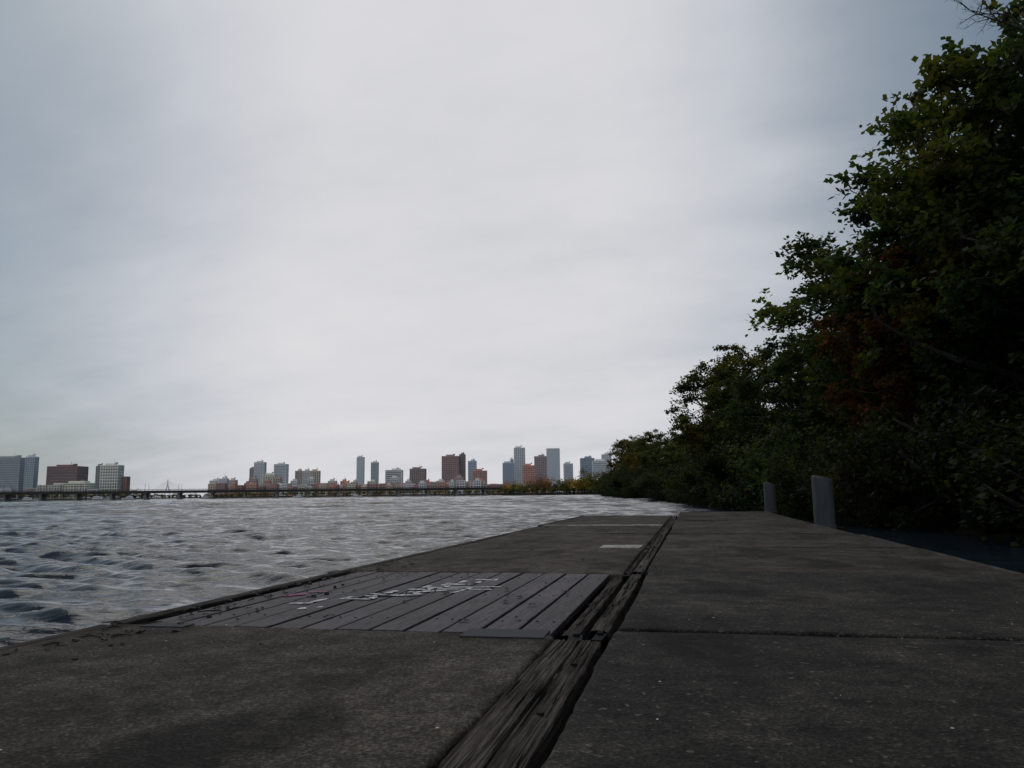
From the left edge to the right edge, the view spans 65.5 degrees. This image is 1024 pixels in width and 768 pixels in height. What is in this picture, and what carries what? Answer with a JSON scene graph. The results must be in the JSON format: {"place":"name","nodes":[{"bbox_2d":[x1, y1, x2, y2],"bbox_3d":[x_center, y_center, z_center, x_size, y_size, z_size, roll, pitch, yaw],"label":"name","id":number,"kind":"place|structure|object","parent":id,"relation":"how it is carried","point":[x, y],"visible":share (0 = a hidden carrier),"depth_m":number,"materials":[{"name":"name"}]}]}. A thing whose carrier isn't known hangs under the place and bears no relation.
{"place":"outdoors","nodes":[
{"label":"outdoors","id":0,"kind":"place"},
{"bbox_2d":[0,488,16,498],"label":"building","id":1,"kind":"structure","parent":0,"point":[9,489],"depth_m":1303.24,"materials":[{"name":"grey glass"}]},
{"bbox_2d":[23,453,38,497],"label":"glass tower","id":2,"kind":"structure","parent":0,"point":[31,471],"depth_m":1388.36,"materials":[{"name":"blue glass"}]},
{"bbox_2d":[208,481,216,496],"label":"brick building","id":3,"kind":"structure","parent":0,"point":[211,486],"depth_m":1331.60,"materials":[{"name":"brown brick"}]},
{"bbox_2d":[215,483,227,496],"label":"brick building","id":4,"kind":"structure","parent":0,"point":[221,485],"depth_m":1251.97,"materials":[{"name":"brown brick"}]},
{"bbox_2d":[230,483,237,495],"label":"stone building","id":5,"kind":"structure","parent":0,"point":[233,486],"depth_m":1299.42,"materials":[{"name":"brown stone"}]},
{"bbox_2d":[247,481,258,495],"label":"brick row house","id":6,"kind":"structure","parent":0,"point":[251,485],"depth_m":1302.97,"materials":[{"name":"red brick"}]},
{"bbox_2d":[0,494,1023,646],"bbox_3d":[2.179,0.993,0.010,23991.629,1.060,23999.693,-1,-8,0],"label":"river water","id":7,"kind":"structure","parent":0,"point":[68,565],"depth_m":17.43,"materials":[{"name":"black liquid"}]},
{"bbox_2d":[88,494,109,499],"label":"moored boat","id":8,"kind":"object","parent":7,"relation":"on","point":[97,498],"visible":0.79,"depth_m":583.07,"materials":[{"name":"white"}]},
{"bbox_2d":[0,511,1023,767],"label":"floating dock","id":9,"kind":"object","parent":7,"relation":"on","point":[762,639],"visible":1,"depth_m":2.82,"materials":[{"name":"concrete"}]},
{"bbox_2d":[763,482,781,514],"bbox_3d":[7.706,4.545,23.599,0.505,3.260,0.470,-1,-8,0],"label":"mooring pile","id":10,"kind":"object","parent":7,"relation":"in","point":[770,504],"visible":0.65,"depth_m":23.62,"materials":[{"name":"grey metal"}]},
{"bbox_2d":[811,475,844,530],"bbox_3d":[5.443,3.213,13.743,0.505,3.260,0.470,-1,-8,0],"label":"mooring pile","id":11,"kind":"object","parent":7,"relation":"in","point":[823,501],"visible":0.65,"depth_m":13.77,"materials":[{"name":"grey metal"}]},
{"bbox_2d":[0,492,1023,537],"bbox_3d":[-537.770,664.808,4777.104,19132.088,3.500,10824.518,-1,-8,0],"label":"riverbank ground","id":12,"kind":"structure","parent":0,"point":[984,532],"depth_m":618.63,"materials":[{"name":"green plant"}]},
{"bbox_2d":[0,455,24,498],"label":"office building","id":13,"kind":"structure","parent":12,"relation":"on","point":[12,469],"depth_m":1395.79,"materials":[{"name":"blue glass"}]},
{"bbox_2d":[36,485,61,498],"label":"office building","id":14,"kind":"structure","parent":12,"relation":"on","point":[53,487],"depth_m":1296.83,"materials":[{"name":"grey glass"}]},
{"bbox_2d":[46,461,88,484],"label":"brick building","id":15,"kind":"structure","parent":12,"relation":"on","point":[62,473],"depth_m":1394.92,"materials":[{"name":"brown brick"}]},
{"bbox_2d":[0,489,143,498],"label":"bank trees","id":16,"kind":"object","parent":12,"relation":"on","point":[63,496],"visible":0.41,"depth_m":1276.63,"materials":[{"name":"green plant"}]},
{"bbox_2d":[54,480,96,498],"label":"office building","id":17,"kind":"structure","parent":12,"relation":"on","point":[74,485],"depth_m":1302.94,"materials":[{"name":"grey concrete"}]},
{"bbox_2d":[95,463,102,488],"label":"office building","id":18,"kind":"structure","parent":12,"relation":"on","point":[97,476],"depth_m":1385.67,"materials":[{"name":"grey glass"}]},
{"bbox_2d":[99,460,123,497],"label":"apartment tower","id":19,"kind":"structure","parent":12,"relation":"on","point":[111,474],"depth_m":1372.02,"materials":[{"name":"grey concrete"}]},
{"bbox_2d":[121,476,129,495],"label":"brick building","id":20,"kind":"structure","parent":12,"relation":"on","point":[125,482],"depth_m":1384.68,"materials":[{"name":"red brick"}]},
{"bbox_2d":[121,492,251,497],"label":"bank trees","id":21,"kind":"object","parent":12,"relation":"on","point":[174,495],"visible":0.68,"depth_m":1255.82,"materials":[{"name":"green plant"}]},
{"bbox_2d":[219,476,228,486],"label":"office building","id":22,"kind":"structure","parent":12,"relation":"on","point":[225,479],"depth_m":1483.53,"materials":[{"name":"grey glass"}]},
{"bbox_2d":[254,458,266,485],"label":"office tower","id":23,"kind":"structure","parent":12,"relation":"on","point":[260,468],"depth_m":1981.84,"materials":[{"name":"grey glass"}]},
{"bbox_2d":[0,481,523,500],"bbox_3d":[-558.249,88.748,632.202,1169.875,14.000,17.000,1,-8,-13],"label":"girder bridge","id":24,"kind":"structure","parent":12,"relation":"on","point":[43,495],"depth_m":699.53,"materials":[{"name":"grey metal"}]},
{"bbox_2d":[262,472,277,483],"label":"apartment tower","id":25,"kind":"structure","parent":12,"relation":"on","point":[271,476],"depth_m":1581.93,"materials":[{"name":"beige glass"}]},
{"bbox_2d":[273,473,281,483],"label":"brick building","id":26,"kind":"structure","parent":12,"relation":"on","point":[278,479],"depth_m":1459.36,"materials":[{"name":"brown brick"}]},
{"bbox_2d":[274,462,288,482],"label":"office tower","id":27,"kind":"structure","parent":12,"relation":"on","point":[282,469],"depth_m":1930.58,"materials":[{"name":"grey glass"}]},
{"bbox_2d":[295,468,301,483],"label":"apartment tower","id":28,"kind":"structure","parent":12,"relation":"on","point":[298,474],"depth_m":1782.90,"materials":[{"name":"grey glass"}]},
{"bbox_2d":[302,468,310,483],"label":"apartment tower","id":29,"kind":"structure","parent":12,"relation":"on","point":[306,474],"depth_m":1782.58,"materials":[{"name":"grey glass"}]},
{"bbox_2d":[311,468,320,482],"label":"apartment tower","id":30,"kind":"structure","parent":12,"relation":"on","point":[315,474],"depth_m":1733.56,"materials":[{"name":"beige concrete"}]},
{"bbox_2d":[342,480,351,494],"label":"brick building","id":31,"kind":"structure","parent":12,"relation":"on","point":[344,485],"depth_m":1355.83,"materials":[{"name":"brown brick"}]},
{"bbox_2d":[356,455,364,484],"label":"glass tower","id":32,"kind":"structure","parent":12,"relation":"on","point":[360,473],"depth_m":2182.52,"materials":[{"name":"blue glass"}]},
{"bbox_2d":[237,487,501,496],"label":"bank trees","id":33,"kind":"object","parent":12,"relation":"on","point":[359,493],"visible":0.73,"depth_m":1161.95,"materials":[{"name":"green plant"}]},
{"bbox_2d":[371,460,378,483],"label":"glass tower","id":34,"kind":"structure","parent":12,"relation":"on","point":[375,470],"depth_m":2082.97,"materials":[{"name":"blue glass"}]},
{"bbox_2d":[385,468,402,483],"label":"office building","id":35,"kind":"structure","parent":12,"relation":"on","point":[394,472],"depth_m":1678.39,"materials":[{"name":"grey glass"}]},
{"bbox_2d":[390,475,399,483],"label":"brick building","id":36,"kind":"structure","parent":12,"relation":"on","point":[394,479],"depth_m":1471.85,"materials":[{"name":"grey brick"}]},
{"bbox_2d":[410,466,425,483],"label":"office tower","id":37,"kind":"structure","parent":12,"relation":"on","point":[417,475],"depth_m":1629.15,"materials":[{"name":"brown glass"}]},
{"bbox_2d":[419,479,426,493],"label":"brick building","id":38,"kind":"structure","parent":12,"relation":"on","point":[423,483],"depth_m":1247.62,"materials":[{"name":"grey brick"}]},
{"bbox_2d":[429,482,437,493],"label":"brick row house","id":39,"kind":"structure","parent":12,"relation":"on","point":[434,484],"depth_m":1271.15,"materials":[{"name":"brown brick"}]},
{"bbox_2d":[438,482,445,493],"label":"brick building","id":40,"kind":"structure","parent":12,"relation":"on","point":[441,484],"depth_m":1311.30,"materials":[{"name":"red brick"}]},
{"bbox_2d":[442,454,458,481],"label":"brick tower","id":41,"kind":"structure","parent":12,"relation":"on","point":[450,467],"depth_m":1679.46,"materials":[{"name":"brown brick"}]},
{"bbox_2d":[456,480,465,493],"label":"brick row house","id":42,"kind":"structure","parent":12,"relation":"on","point":[460,482],"depth_m":1299.83,"materials":[{"name":"grey brick"}]},
{"bbox_2d":[459,452,465,479],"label":"office tower","id":43,"kind":"structure","parent":12,"relation":"on","point":[462,464],"depth_m":1706.00,"materials":[{"name":"brown glass"}]},
{"bbox_2d":[468,459,476,481],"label":"office tower","id":44,"kind":"structure","parent":12,"relation":"on","point":[472,465],"depth_m":1883.87,"materials":[{"name":"blue glass"}]},
{"bbox_2d":[473,477,480,492],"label":"brick building","id":45,"kind":"structure","parent":12,"relation":"on","point":[476,481],"depth_m":1265.63,"materials":[{"name":"grey brick"}]},
{"bbox_2d":[472,468,486,482],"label":"brick building","id":46,"kind":"structure","parent":12,"relation":"on","point":[477,473],"depth_m":1481.80,"materials":[{"name":"brown brick"}]},
{"bbox_2d":[502,458,514,485],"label":"glass tower","id":47,"kind":"structure","parent":12,"relation":"on","point":[508,470],"depth_m":1781.16,"materials":[{"name":"blue glass"}]},
{"bbox_2d":[502,480,522,493],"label":"yellow autumn trees","id":48,"kind":"object","parent":12,"relation":"on","point":[510,487],"visible":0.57,"depth_m":745.37,"materials":[{"name":"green plant"}]},
{"bbox_2d":[514,444,524,492],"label":"office tower","id":49,"kind":"structure","parent":12,"relation":"on","point":[519,457],"depth_m":1882.60,"materials":[{"name":"grey glass"}]},
{"bbox_2d":[523,463,534,492],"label":"brick building","id":50,"kind":"structure","parent":12,"relation":"on","point":[529,470],"depth_m":1483.03,"materials":[{"name":"red brick"}]},
{"bbox_2d":[501,479,565,492],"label":"distant tree line","id":51,"kind":"object","parent":12,"relation":"on","point":[532,487],"visible":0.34,"depth_m":700.83,"materials":[{"name":"green plant"}]},
{"bbox_2d":[534,454,546,491],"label":"office tower","id":52,"kind":"structure","parent":12,"relation":"on","point":[540,462],"depth_m":1781.78,"materials":[{"name":"brown glass"}]},
{"bbox_2d":[525,473,555,494],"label":"tree","id":53,"kind":"object","parent":12,"relation":"on","point":[540,481],"visible":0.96,"depth_m":639.07,"materials":[{"name":"brown plant"}]},
{"bbox_2d":[502,485,595,494],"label":"shore hedge","id":54,"kind":"object","parent":12,"relation":"on","point":[579,489],"visible":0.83,"depth_m":615.86,"materials":[{"name":"green plant"}]},
{"bbox_2d":[546,448,560,491],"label":"glass tower","id":55,"kind":"structure","parent":12,"relation":"on","point":[553,462],"depth_m":2178.06,"materials":[{"name":"blue glass"}]},
{"bbox_2d":[563,461,572,491],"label":"office building","id":56,"kind":"structure","parent":12,"relation":"on","point":[568,469],"depth_m":1683.71,"materials":[{"name":"grey glass"}]},
{"bbox_2d":[555,478,590,494],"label":"distant tree line","id":57,"kind":"object","parent":12,"relation":"on","point":[562,485],"visible":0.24,"depth_m":577.28,"materials":[{"name":"green plant"}]},
{"bbox_2d":[566,476,595,494],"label":"yellow autumn trees","id":58,"kind":"object","parent":12,"relation":"on","point":[577,485],"visible":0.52,"depth_m":555.56,"materials":[{"name":"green plant"}]},
{"bbox_2d":[573,466,607,492],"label":"distant tree line","id":59,"kind":"object","parent":12,"relation":"on","point":[594,477],"visible":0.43,"depth_m":541.03,"materials":[{"name":"green plant"}]},
{"bbox_2d":[592,458,608,491],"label":"office building","id":60,"kind":"structure","parent":12,"relation":"on","point":[598,465],"depth_m":1482.14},
{"bbox_2d":[601,452,610,468],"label":"office building","id":61,"kind":"structure","parent":12,"relation":"on","point":[605,456],"depth_m":1587.89,"materials":[{"name":"grey glass"}]},
{"bbox_2d":[597,468,627,496],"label":"shoreline shrub","id":62,"kind":"object","parent":12,"relation":"on","point":[604,487],"visible":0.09,"depth_m":147.49,"materials":[{"name":"green plant"}]},
{"bbox_2d":[609,484,625,497],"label":"shoreline shrub","id":63,"kind":"object","parent":12,"relation":"on","point":[619,494],"visible":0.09,"depth_m":125.84,"materials":[{"name":"green plant"}]},
{"bbox_2d":[605,464,633,496],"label":"shoreline shrub","id":64,"kind":"object","parent":12,"relation":"on","point":[618,470],"visible":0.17,"depth_m":133.26,"materials":[{"name":"green plant"}]},
{"bbox_2d":[605,436,642,469],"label":"oak tree","id":65,"kind":"object","parent":12,"relation":"on","point":[616,455],"visible":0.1,"depth_m":188.52,"materials":[{"name":"green plant"}]},
{"bbox_2d":[606,467,646,497],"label":"shoreline shrub","id":66,"kind":"object","parent":12,"relation":"on","point":[614,482],"visible":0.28,"depth_m":119.10,"materials":[{"name":"green plant"}]},
{"bbox_2d":[616,477,642,497],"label":"shoreline shrub","id":67,"kind":"object","parent":12,"relation":"on","point":[625,492],"visible":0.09,"depth_m":107.11,"materials":[{"name":"green plant"}]},
{"bbox_2d":[606,435,655,472],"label":"oak tree","id":68,"kind":"object","parent":12,"relation":"on","point":[619,445],"visible":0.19,"depth_m":166.37,"materials":[{"name":"green plant"}]},
{"bbox_2d":[616,468,645,497],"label":"shoreline shrub","id":69,"kind":"object","parent":12,"relation":"on","point":[623,482],"visible":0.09,"depth_m":113.75,"materials":[{"name":"green plant"}]},
{"bbox_2d":[622,467,649,498],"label":"shoreline shrub","id":70,"kind":"object","parent":12,"relation":"on","point":[633,495],"visible":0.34,"depth_m":101.31,"materials":[{"name":"green plant"}]},
{"bbox_2d":[628,470,660,497],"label":"shoreline shrub","id":71,"kind":"object","parent":12,"relation":"on","point":[641,489],"visible":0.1,"depth_m":95.09,"materials":[{"name":"green plant"}]},
{"bbox_2d":[624,429,669,473],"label":"oak tree","id":72,"kind":"object","parent":12,"relation":"on","point":[643,440],"visible":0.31,"depth_m":147.83,"materials":[{"name":"green plant"}]},
{"bbox_2d":[635,467,672,499],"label":"shoreline shrub","id":73,"kind":"object","parent":12,"relation":"on","point":[641,481],"visible":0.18,"depth_m":85.05,"materials":[{"name":"green plant"}]},
{"bbox_2d":[638,432,678,470],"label":"oak tree","id":74,"kind":"object","parent":12,"relation":"on","point":[654,456],"visible":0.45,"depth_m":128.56,"materials":[{"name":"green plant"}]},
{"bbox_2d":[638,461,681,500],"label":"shoreline shrub","id":75,"kind":"object","parent":12,"relation":"on","point":[652,486],"visible":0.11,"depth_m":80.28,"materials":[{"name":"green plant"}]},
{"bbox_2d":[642,463,680,501],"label":"shoreline shrub","id":76,"kind":"object","parent":12,"relation":"on","point":[658,480],"visible":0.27,"depth_m":74.87,"materials":[{"name":"green plant"}]},
{"bbox_2d":[660,469,691,501],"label":"shoreline shrub","id":77,"kind":"object","parent":12,"relation":"on","point":[669,486],"visible":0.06,"depth_m":70.00,"materials":[{"name":"green plant"}]},
{"bbox_2d":[661,461,696,502],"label":"shoreline shrub","id":78,"kind":"object","parent":12,"relation":"on","point":[677,484],"visible":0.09,"depth_m":65.32,"materials":[{"name":"green plant"}]},
{"bbox_2d":[670,413,710,466],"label":"oak tree","id":79,"kind":"object","parent":12,"relation":"on","point":[678,456],"visible":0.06,"depth_m":77.59,"materials":[{"name":"green plant"}]},
{"bbox_2d":[661,457,726,504],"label":"shoreline shrub","id":80,"kind":"object","parent":12,"relation":"on","point":[684,497],"visible":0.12,"depth_m":56.89,"materials":[{"name":"green plant"}]},
{"bbox_2d":[674,454,727,505],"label":"shoreline shrub","id":81,"kind":"object","parent":12,"relation":"on","point":[690,479],"visible":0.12,"depth_m":53.13,"materials":[{"name":"green plant"}]},
{"bbox_2d":[684,446,744,507],"bbox_3d":[14.139,6.290,49.228,6.789,5.564,5.806,-8,-11,44],"label":"shoreline shrub","id":82,"kind":"object","parent":12,"relation":"on","point":[701,483],"visible":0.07,"depth_m":49.20,"materials":[{"name":"green plant"}]},
{"bbox_2d":[690,444,744,508],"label":"shoreline shrub","id":83,"kind":"object","parent":12,"relation":"on","point":[714,494],"visible":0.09,"depth_m":45.05,"materials":[{"name":"green plant"}]},
{"bbox_2d":[677,383,779,464],"bbox_3d":[17.713,4.521,63.823,7.998,10.227,8.555,5,-10,-36],"label":"maple tree","id":84,"kind":"object","parent":12,"relation":"on","point":[704,412],"visible":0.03,"depth_m":63.10,"materials":[{"name":"green plant"}]},
{"bbox_2d":[690,423,781,510],"bbox_3d":[12.763,4.969,40.933,6.576,6.183,5.624,1,-8,-12],"label":"shoreline shrub","id":85,"kind":"object","parent":12,"relation":"on","point":[714,463],"visible":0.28,"depth_m":41.34,"materials":[{"name":"green plant"}]},
{"bbox_2d":[664,343,811,461],"bbox_3d":[15.440,2.695,54.141,10.042,11.436,10.444,-4,-8,20],"label":"oak tree","id":86,"kind":"object","parent":12,"relation":"on","point":[717,398],"visible":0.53,"depth_m":53.91,"materials":[{"name":"green plant"}]},
{"bbox_2d":[711,423,844,513],"bbox_3d":[11.555,4.239,34.037,5.790,5.523,6.771,4,-9,-30],"label":"shoreline shrub","id":87,"kind":"object","parent":12,"relation":"on","point":[750,462],"visible":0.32,"depth_m":34.34,"materials":[{"name":"green plant"}]},
{"bbox_2d":[720,416,836,511],"bbox_3d":[13.146,4.591,38.216,6.275,6.179,5.366,-3,-8,19],"label":"shoreline shrub","id":88,"kind":"object","parent":12,"relation":"on","point":[757,498],"visible":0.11,"depth_m":37.88,"materials":[{"name":"green plant"}]},
{"bbox_2d":[708,333,856,452],"bbox_3d":[15.440,1.888,42.914,9.280,9.678,9.543,7,-11,-43],"label":"oak tree","id":89,"kind":"object","parent":12,"relation":"on","point":[747,387],"visible":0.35,"depth_m":42.48,"materials":[{"name":"green plant"}]},
{"bbox_2d":[743,429,850,515],"bbox_3d":[11.641,4.054,31.319,4.839,4.915,4.138,-2,-8,13],"label":"shoreline shrub","id":90,"kind":"object","parent":12,"relation":"on","point":[779,458],"visible":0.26,"depth_m":31.00,"materials":[{"name":"green plant"}]},
{"bbox_2d":[782,379,813,442],"bbox_3d":[21.553,2.647,49.432,10.128,9.927,10.456,-6,-9,32],"label":"oak tree","id":91,"kind":"object","parent":12,"relation":"on","point":[793,401],"visible":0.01,"depth_m":51.14,"materials":[{"name":"green plant"}]},
{"bbox_2d":[756,446,877,519],"bbox_3d":[11.589,3.884,28.066,5.451,4.028,4.662,-8,-10,41],"label":"shoreline shrub","id":92,"kind":"object","parent":12,"relation":"on","point":[806,513],"visible":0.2,"depth_m":27.94,"materials":[{"name":"green plant"}]},
{"bbox_2d":[777,313,886,452],"bbox_3d":[16.132,0.610,34.311,8.749,9.907,8.180,2,-8,-17],"label":"oak tree","id":93,"kind":"object","parent":12,"relation":"on","point":[821,428],"visible":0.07,"depth_m":34.86,"materials":[{"name":"green plant"}]},
{"bbox_2d":[790,426,927,523],"bbox_3d":[11.181,3.322,24.910,4.791,4.447,5.602,-8,-11,44],"label":"shoreline shrub","id":94,"kind":"object","parent":12,"relation":"on","point":[810,473],"visible":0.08,"depth_m":24.77,"materials":[{"name":"green plant"}]},
{"bbox_2d":[800,394,956,528],"bbox_3d":[10.958,2.800,22.105,5.545,4.887,4.742,-3,-8,17],"label":"shoreline shrub","id":95,"kind":"object","parent":12,"relation":"on","point":[878,515],"visible":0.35,"depth_m":21.52,"materials":[{"name":"green plant"}]},
{"bbox_2d":[745,191,1021,446],"bbox_3d":[14.178,-1.173,28.123,10.533,12.156,10.874,3,-9,-24],"label":"oak tree","id":96,"kind":"object","parent":12,"relation":"on","point":[804,254],"visible":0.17,"depth_m":28.30,"materials":[{"name":"green plant"}]},
{"bbox_2d":[804,235,1023,506],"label":"maple tree","id":97,"kind":"object","parent":12,"relation":"on","point":[857,399],"visible":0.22,"depth_m":24.30,"materials":[{"name":"green plant"}]},
{"bbox_2d":[815,0,1023,422],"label":"oak tree","id":98,"kind":"object","parent":12,"relation":"on","point":[997,97],"visible":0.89,"depth_m":19.93,"materials":[{"name":"green plant"}]},
{"bbox_2d":[821,81,1023,424],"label":"oak tree","id":99,"kind":"object","parent":12,"relation":"on","point":[922,319],"visible":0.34,"depth_m":22.21,"materials":[{"name":"green plant"}]},
{"bbox_2d":[849,359,1023,530],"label":"shoreline shrub","id":100,"kind":"object","parent":12,"relation":"on","point":[940,443],"visible":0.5,"depth_m":18.84,"materials":[{"name":"green plant"}]},
{"bbox_2d":[925,414,1023,534],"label":"shoreline shrub","id":101,"kind":"object","parent":12,"relation":"on","point":[991,476],"visible":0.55,"depth_m":15.55,"materials":[{"name":"green plant"}]},
{"bbox_2d":[945,0,1023,76],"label":"bare tree","id":102,"kind":"object","parent":12,"relation":"on","point":[1009,24],"visible":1,"depth_m":13.33,"materials":[{"name":"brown plant"}]},
{"bbox_2d":[950,390,1023,546],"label":"shoreline shrub","id":103,"kind":"object","parent":12,"relation":"on","point":[983,496],"visible":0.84,"depth_m":14.24,"materials":[{"name":"green plant"}]},
{"bbox_2d":[981,147,1023,288],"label":"oak tree","id":104,"kind":"object","parent":12,"relation":"on","point":[1020,265],"visible":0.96,"depth_m":16.40,"materials":[{"name":"green plant"}]},
{"bbox_2d":[0,0,1023,497],"label":"sky","id":105,"kind":"structure","parent":0,"point":[324,235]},
{"bbox_2d":[580,455,594,491],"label":"office tower","id":106,"kind":"structure","parent":0,"point":[586,461],"depth_m":1484.80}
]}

